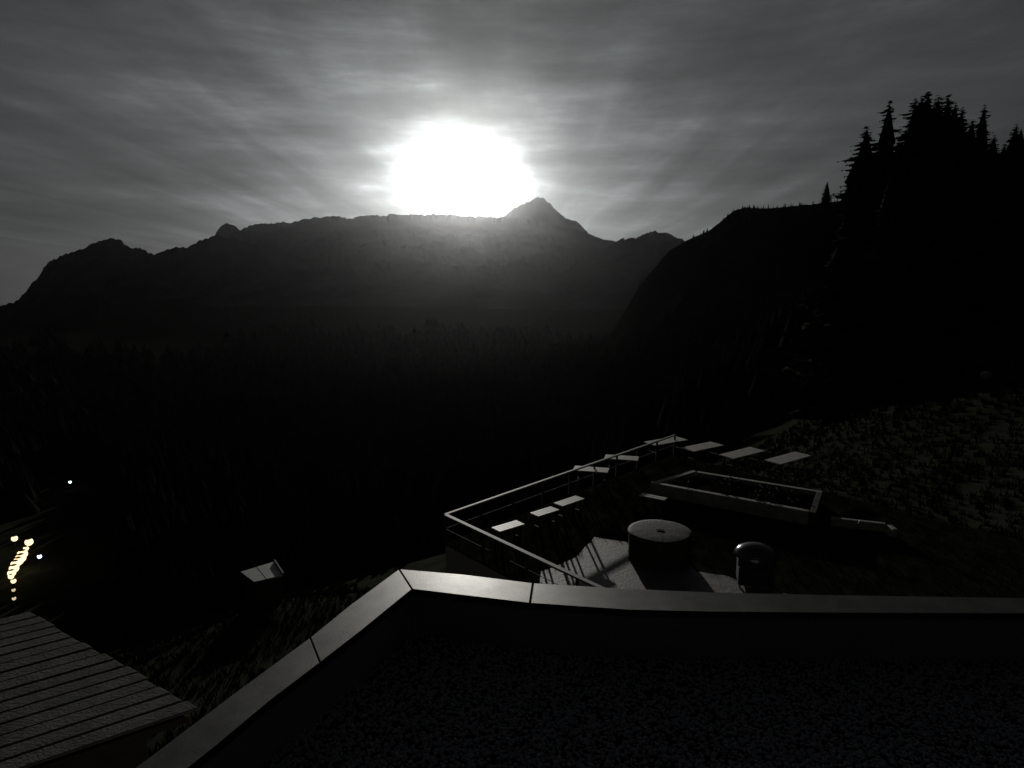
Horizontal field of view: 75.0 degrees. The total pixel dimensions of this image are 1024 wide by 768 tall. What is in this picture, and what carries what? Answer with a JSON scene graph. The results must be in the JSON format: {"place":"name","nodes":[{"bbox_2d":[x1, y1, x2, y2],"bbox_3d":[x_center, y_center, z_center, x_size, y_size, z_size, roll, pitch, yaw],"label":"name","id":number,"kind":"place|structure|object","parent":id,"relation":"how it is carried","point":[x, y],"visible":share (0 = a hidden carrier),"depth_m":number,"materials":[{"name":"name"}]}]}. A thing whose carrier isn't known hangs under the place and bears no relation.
{"place":"outdoors","nodes":[
{"label":"outdoors","id":0,"kind":"place"},
{"bbox_2d":[0,235,301,333],"bbox_3d":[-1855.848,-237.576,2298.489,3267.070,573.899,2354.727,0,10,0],"label":"mountain","id":1,"kind":"structure","parent":0,"point":[92,283],"depth_m":2411.81,"materials":[{"name":"black stone"}]},
{"bbox_2d":[178,213,623,309],"bbox_3d":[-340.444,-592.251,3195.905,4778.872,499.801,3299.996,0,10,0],"label":"mountain","id":2,"kind":"structure","parent":0,"point":[433,260],"depth_m":2541.71,"materials":[{"name":"black stone"}]},
{"bbox_2d":[459,178,465,183],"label":"moon","id":3,"kind":"object","parent":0,"point":[462,180],"visible":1,"depth_m":39940.65,"materials":[{"name":"white"}]},
{"bbox_2d":[0,278,1023,757],"bbox_3d":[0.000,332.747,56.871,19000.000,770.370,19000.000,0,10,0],"label":"ground","id":4,"kind":"structure","parent":0,"point":[68,586],"depth_m":108.86,"materials":[{"name":"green plant"}]},
{"bbox_2d":[7,569,15,586],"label":"street lamp","id":5,"kind":"object","parent":4,"relation":"on","point":[12,571],"visible":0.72,"depth_m":143.38,"materials":[{"name":"paint"}]},
{"bbox_2d":[9,564,18,582],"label":"street lamp","id":6,"kind":"object","parent":4,"relation":"on","point":[15,567],"visible":0.73,"depth_m":146.09,"materials":[{"name":"glass"}]},
{"bbox_2d":[11,535,17,547],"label":"street lamp","id":7,"kind":"object","parent":4,"relation":"on","point":[14,538],"visible":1,"depth_m":173.35,"materials":[{"name":"glass"}]},
{"bbox_2d":[11,559,19,577],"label":"street lamp","id":8,"kind":"object","parent":4,"relation":"on","point":[16,561],"visible":0.71,"depth_m":149.89,"materials":[{"name":"glass"}]},
{"bbox_2d":[14,556,23,574],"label":"street lamp","id":9,"kind":"object","parent":4,"relation":"on","point":[20,559],"visible":0.64,"depth_m":152.80,"materials":[{"name":"glass"}]},
{"bbox_2d":[16,553,25,570],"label":"street lamp","id":10,"kind":"object","parent":4,"relation":"on","point":[23,555],"visible":0.56,"depth_m":155.49,"materials":[{"name":"glass"}]},
{"bbox_2d":[17,549,27,563],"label":"street lamp","id":11,"kind":"object","parent":4,"relation":"on","point":[24,551],"visible":0.63,"depth_m":158.66,"materials":[{"name":"glass"}]},
{"bbox_2d":[25,538,32,553],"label":"street lamp","id":12,"kind":"object","parent":4,"relation":"on","point":[28,541],"visible":1,"depth_m":169.77,"materials":[{"name":"glass"}]},
{"bbox_2d":[0,612,197,767],"bbox_3d":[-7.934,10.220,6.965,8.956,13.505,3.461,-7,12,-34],"label":"outbuilding","id":13,"kind":"structure","parent":4,"relation":"on","point":[67,701],"depth_m":7.00,"materials":[{"name":"grey wood"}]},
{"bbox_2d":[241,559,283,609],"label":"shed","id":14,"kind":"structure","parent":4,"relation":"on","point":[263,584],"depth_m":31.92,"materials":[{"name":"metal"}]},
{"bbox_2d":[446,546,512,580],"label":"retaining wall","id":15,"kind":"structure","parent":4,"relation":"on","point":[457,562],"depth_m":20.93,"materials":[{"name":"grey paint"}]},
{"bbox_2d":[0,129,1023,640],"bbox_3d":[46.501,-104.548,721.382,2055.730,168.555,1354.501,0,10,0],"label":"forest","id":16,"kind":"object","parent":4,"relation":"on","point":[216,489],"visible":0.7,"depth_m":223.62,"materials":[{"name":"black plant"}]},
{"bbox_2d":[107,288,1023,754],"bbox_3d":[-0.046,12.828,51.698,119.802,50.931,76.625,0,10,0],"label":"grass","id":17,"kind":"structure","parent":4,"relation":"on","point":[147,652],"depth_m":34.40,"materials":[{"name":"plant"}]},
{"bbox_2d":[264,633,1023,767],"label":"house","id":18,"kind":"structure","parent":4,"relation":"on","point":[416,701],"depth_m":4.77,"materials":[{"name":"stone"}]},
{"bbox_2d":[136,569,1023,767],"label":"parapet wall","id":19,"kind":"structure","parent":18,"relation":"on","point":[261,720],"depth_m":5.41,"materials":[{"name":"grey paint"}]},
{"bbox_2d":[767,198,866,423],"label":"spruce tree","id":20,"kind":"object","parent":4,"relation":"on","point":[823,402],"visible":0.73,"depth_m":72.55,"materials":[{"name":"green plant"}]},
{"bbox_2d":[762,165,877,418],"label":"spruce tree","id":21,"kind":"object","parent":4,"relation":"on","point":[858,198],"visible":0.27,"depth_m":75.28,"materials":[{"name":"black plant"}]},
{"bbox_2d":[743,126,939,388],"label":"spruce tree","id":22,"kind":"object","parent":4,"relation":"on","point":[864,157],"visible":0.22,"depth_m":83.34,"materials":[{"name":"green plant"}]},
{"bbox_2d":[792,146,892,369],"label":"spruce tree","id":23,"kind":"object","parent":4,"relation":"on","point":[876,175],"visible":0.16,"depth_m":76.65,"materials":[{"name":"black plant"}]},
{"bbox_2d":[791,139,932,353],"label":"spruce tree","id":24,"kind":"object","parent":4,"relation":"on","point":[893,167],"visible":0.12,"depth_m":80.27,"materials":[{"name":"black plant"}]},
{"bbox_2d":[817,177,928,396],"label":"spruce tree","id":25,"kind":"object","parent":4,"relation":"on","point":[876,348],"visible":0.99,"depth_m":68.08,"materials":[{"name":"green plant"}]},
{"bbox_2d":[871,100,911,174],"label":"spruce tree","id":26,"kind":"object","parent":4,"relation":"on","point":[887,139],"visible":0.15,"depth_m":83.46,"materials":[{"name":"black plant"}]},
{"bbox_2d":[892,98,940,190],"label":"spruce tree","id":27,"kind":"object","parent":4,"relation":"on","point":[911,136],"visible":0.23,"depth_m":87.10,"materials":[{"name":"black plant"}]},
{"bbox_2d":[896,96,939,139],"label":"spruce tree","id":28,"kind":"object","parent":4,"relation":"on","point":[920,104],"visible":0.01,"depth_m":91.81,"materials":[{"name":"black plant"}]},
{"bbox_2d":[918,92,939,158],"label":"spruce tree","id":29,"kind":"object","parent":4,"relation":"on","point":[927,116],"visible":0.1,"depth_m":89.67,"materials":[{"name":"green plant"}]},
{"bbox_2d":[913,94,970,191],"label":"spruce tree","id":30,"kind":"object","parent":4,"relation":"on","point":[948,134],"visible":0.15,"depth_m":85.13,"materials":[{"name":"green plant"}]},
{"bbox_2d":[932,95,965,135],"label":"spruce tree","id":31,"kind":"object","parent":4,"relation":"on","point":[937,105],"visible":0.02,"depth_m":93.55,"materials":[{"name":"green plant"}]},
{"bbox_2d":[959,107,975,139],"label":"spruce tree","id":32,"kind":"object","parent":4,"relation":"on","point":[962,122],"visible":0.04,"depth_m":92.90,"materials":[{"name":"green plant"}]},
{"bbox_2d":[958,131,983,219],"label":"spruce tree","id":33,"kind":"object","parent":4,"relation":"on","point":[969,161],"visible":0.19,"depth_m":84.04,"materials":[{"name":"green plant"}]},
{"bbox_2d":[964,120,988,148],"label":"spruce tree","id":34,"kind":"object","parent":4,"relation":"on","point":[969,133],"visible":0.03,"depth_m":91.34,"materials":[{"name":"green plant"}]},
{"bbox_2d":[950,103,1004,202],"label":"spruce tree","id":35,"kind":"object","parent":4,"relation":"on","point":[958,128],"visible":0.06,"depth_m":87.85,"materials":[{"name":"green plant"}]},
{"bbox_2d":[971,105,997,178],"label":"spruce tree","id":36,"kind":"object","parent":4,"relation":"on","point":[982,138],"visible":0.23,"depth_m":89.27,"materials":[{"name":"black plant"}]},
{"bbox_2d":[980,371,992,377],"bbox_3d":[38.204,-0.720,53.505,0.976,0.655,0.887,-4,10,-20],"label":"boulder","id":37,"kind":"object","parent":4,"relation":"on","point":[986,374],"visible":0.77,"depth_m":53.28,"materials":[{"name":"stone"}]},
{"bbox_2d":[960,135,1022,247],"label":"spruce tree","id":38,"kind":"object","parent":4,"relation":"on","point":[991,175],"visible":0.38,"depth_m":78.18,"materials":[{"name":"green plant"}]},
{"bbox_2d":[999,144,1006,167],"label":"spruce tree","id":39,"kind":"object","parent":4,"relation":"on","point":[1002,152],"visible":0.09,"depth_m":88.04,"materials":[{"name":"black plant"}]},
{"bbox_2d":[999,124,1023,200],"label":"spruce tree","id":40,"kind":"object","parent":4,"relation":"on","point":[1014,158],"visible":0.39,"depth_m":85.75,"materials":[{"name":"black plant"}]},
{"bbox_2d":[0,0,1023,305],"label":"sky","id":41,"kind":"structure","parent":0,"point":[152,126],"materials":[{"name":"grey"}]},
{"bbox_2d":[502,197,592,235],"bbox_3d":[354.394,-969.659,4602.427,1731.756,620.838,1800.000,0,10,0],"label":"mountain","id":42,"kind":"structure","parent":0,"point":[536,209],"depth_m":4527.96,"materials":[{"name":"grey stone"}]},
{"bbox_2d":[550,231,684,307],"bbox_3d":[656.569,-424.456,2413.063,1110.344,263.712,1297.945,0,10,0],"label":"mountain","id":43,"kind":"structure","parent":0,"point":[617,273],"depth_m":2282.31,"materials":[{"name":"black stone"}]},
{"bbox_2d":[541,538,790,593],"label":"patio","id":44,"kind":"structure","parent":0,"point":[605,563],"depth_m":19.29,"materials":[{"name":"grey concrete"}]},
{"bbox_2d":[628,519,692,571],"bbox_3d":[4.504,4.893,20.377,1.940,0.960,1.940,0,10,0],"label":"fire pit","id":45,"kind":"object","parent":44,"relation":"on","point":[670,541],"visible":1,"depth_m":19.74,"materials":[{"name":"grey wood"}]},
{"bbox_2d":[734,541,778,590],"bbox_3d":[6.836,5.056,18.725,1.200,1.220,1.012,2,10,14],"label":"barbecue","id":46,"kind":"object","parent":44,"relation":"on","point":[756,564],"visible":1,"depth_m":18.39,"materials":[{"name":"paint"}]},
{"bbox_2d":[738,569,755,585],"bbox_3d":[6.520,5.357,18.475,0.450,0.470,0.020,2,10,14],"label":"door","id":47,"kind":"structure","parent":46,"relation":"in","point":[746,576],"depth_m":18.46,"materials":[{"name":"paint"}]},
{"bbox_2d":[756,570,774,587],"bbox_3d":[6.976,5.376,18.363,0.450,0.470,0.020,2,10,14],"label":"door","id":48,"kind":"structure","parent":46,"relation":"in","point":[764,578],"depth_m":18.35,"materials":[{"name":"paint"}]},
{"bbox_2d":[541,201,839,391],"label":"hill","id":49,"kind":"structure","parent":0,"point":[736,267],"depth_m":422.16,"materials":[{"name":"black plant"}]},
{"bbox_2d":[691,199,837,252],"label":"forest","id":50,"kind":"object","parent":49,"relation":"on","point":[748,217],"visible":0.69,"depth_m":437.39,"materials":[{"name":"plant"}]},
{"bbox_2d":[814,182,832,212],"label":"spruce tree","id":51,"kind":"object","parent":49,"relation":"on","point":[825,204],"visible":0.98,"depth_m":289.63,"materials":[{"name":"black plant"}]},
{"bbox_2d":[446,455,1023,597],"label":"lawn","id":52,"kind":"structure","parent":0,"point":[819,584],"depth_m":21.57,"materials":[{"name":"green plant"}]},
{"bbox_2d":[491,520,524,552],"bbox_3d":[-0.121,4.866,21.234,1.010,0.752,0.432,-8,12,-38],"label":"terrace table","id":53,"kind":"object","parent":52,"relation":"on","point":[501,528],"visible":0.94,"depth_m":21.18,"materials":[{"name":"grey wood"}]},
{"bbox_2d":[530,506,558,536],"bbox_3d":[1.098,4.649,22.506,0.958,0.752,0.432,-8,13,-39],"label":"terrace table","id":54,"kind":"object","parent":52,"relation":"on","point":[544,511],"visible":1,"depth_m":22.41,"materials":[{"name":"grey wood"}]},
{"bbox_2d":[444,434,675,587],"bbox_3d":[2.221,4.133,24.790,6.650,1.000,17.217,3,10,16],"label":"railing","id":55,"kind":"object","parent":52,"relation":"on","point":[576,577],"visible":0.8,"depth_m":21.63,"materials":[{"name":"metal"}]},
{"bbox_2d":[554,496,583,525],"bbox_3d":[2.012,4.474,23.529,1.141,0.752,0.432,-9,13,-42],"label":"terrace table","id":56,"kind":"object","parent":52,"relation":"on","point":[567,501],"visible":0.98,"depth_m":23.40,"materials":[{"name":"grey wood"}]},
{"bbox_2d":[574,466,608,489],"bbox_3d":[3.228,3.835,27.267,1.410,0.753,0.642,2,10,14],"label":"terrace table","id":57,"kind":"object","parent":52,"relation":"on","point":[597,469],"visible":0.92,"depth_m":27.13,"materials":[{"name":"grey wood"}]},
{"bbox_2d":[604,454,638,476],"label":"terrace table","id":58,"kind":"object","parent":52,"relation":"on","point":[629,458],"visible":0.94,"depth_m":28.84,"materials":[{"name":"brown wood"}]},
{"bbox_2d":[639,493,667,510],"bbox_3d":[5.255,4.402,24.835,0.985,0.450,0.335,7,12,34],"label":"bench","id":59,"kind":"object","parent":52,"relation":"on","point":[644,496],"visible":1,"depth_m":24.78,"materials":[{"name":"grey wood"}]},
{"bbox_2d":[644,436,686,459],"bbox_3d":[7.311,3.065,31.775,2.080,0.753,0.772,-6,11,-29],"label":"terrace table","id":60,"kind":"object","parent":52,"relation":"on","point":[670,440],"visible":0.78,"depth_m":31.71,"materials":[{"name":"grey wood"}]},
{"bbox_2d":[681,441,723,466],"bbox_3d":[8.758,3.238,30.765,2.019,0.753,0.772,-6,12,-33],"label":"terrace table","id":61,"kind":"object","parent":52,"relation":"on","point":[701,446],"visible":1,"depth_m":30.66,"materials":[{"name":"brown wood"}]},
{"bbox_2d":[650,470,822,526],"bbox_3d":[8.637,4.109,25.698,6.038,0.740,2.664,6,11,32],"label":"planter","id":62,"kind":"object","parent":52,"relation":"on","point":[798,505],"visible":1,"depth_m":25.20,"materials":[{"name":"stone"}]},
{"bbox_2d":[719,447,764,473],"bbox_3d":[10.230,3.417,29.718,2.235,0.753,0.772,-7,12,-34],"label":"terrace table","id":63,"kind":"object","parent":52,"relation":"on","point":[739,453],"visible":1,"depth_m":29.54,"materials":[{"name":"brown wood"}]},
{"bbox_2d":[764,452,810,479],"bbox_3d":[11.931,3.555,28.911,2.300,0.753,0.772,-7,12,-35],"label":"terrace table","id":64,"kind":"object","parent":52,"relation":"on","point":[792,457],"visible":1,"depth_m":28.71,"materials":[{"name":"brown wood"}]},
{"bbox_2d":[831,517,897,537],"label":"kerb wall","id":65,"kind":"structure","parent":52,"relation":"on","point":[892,531],"depth_m":22.75,"materials":[{"name":"concrete"}]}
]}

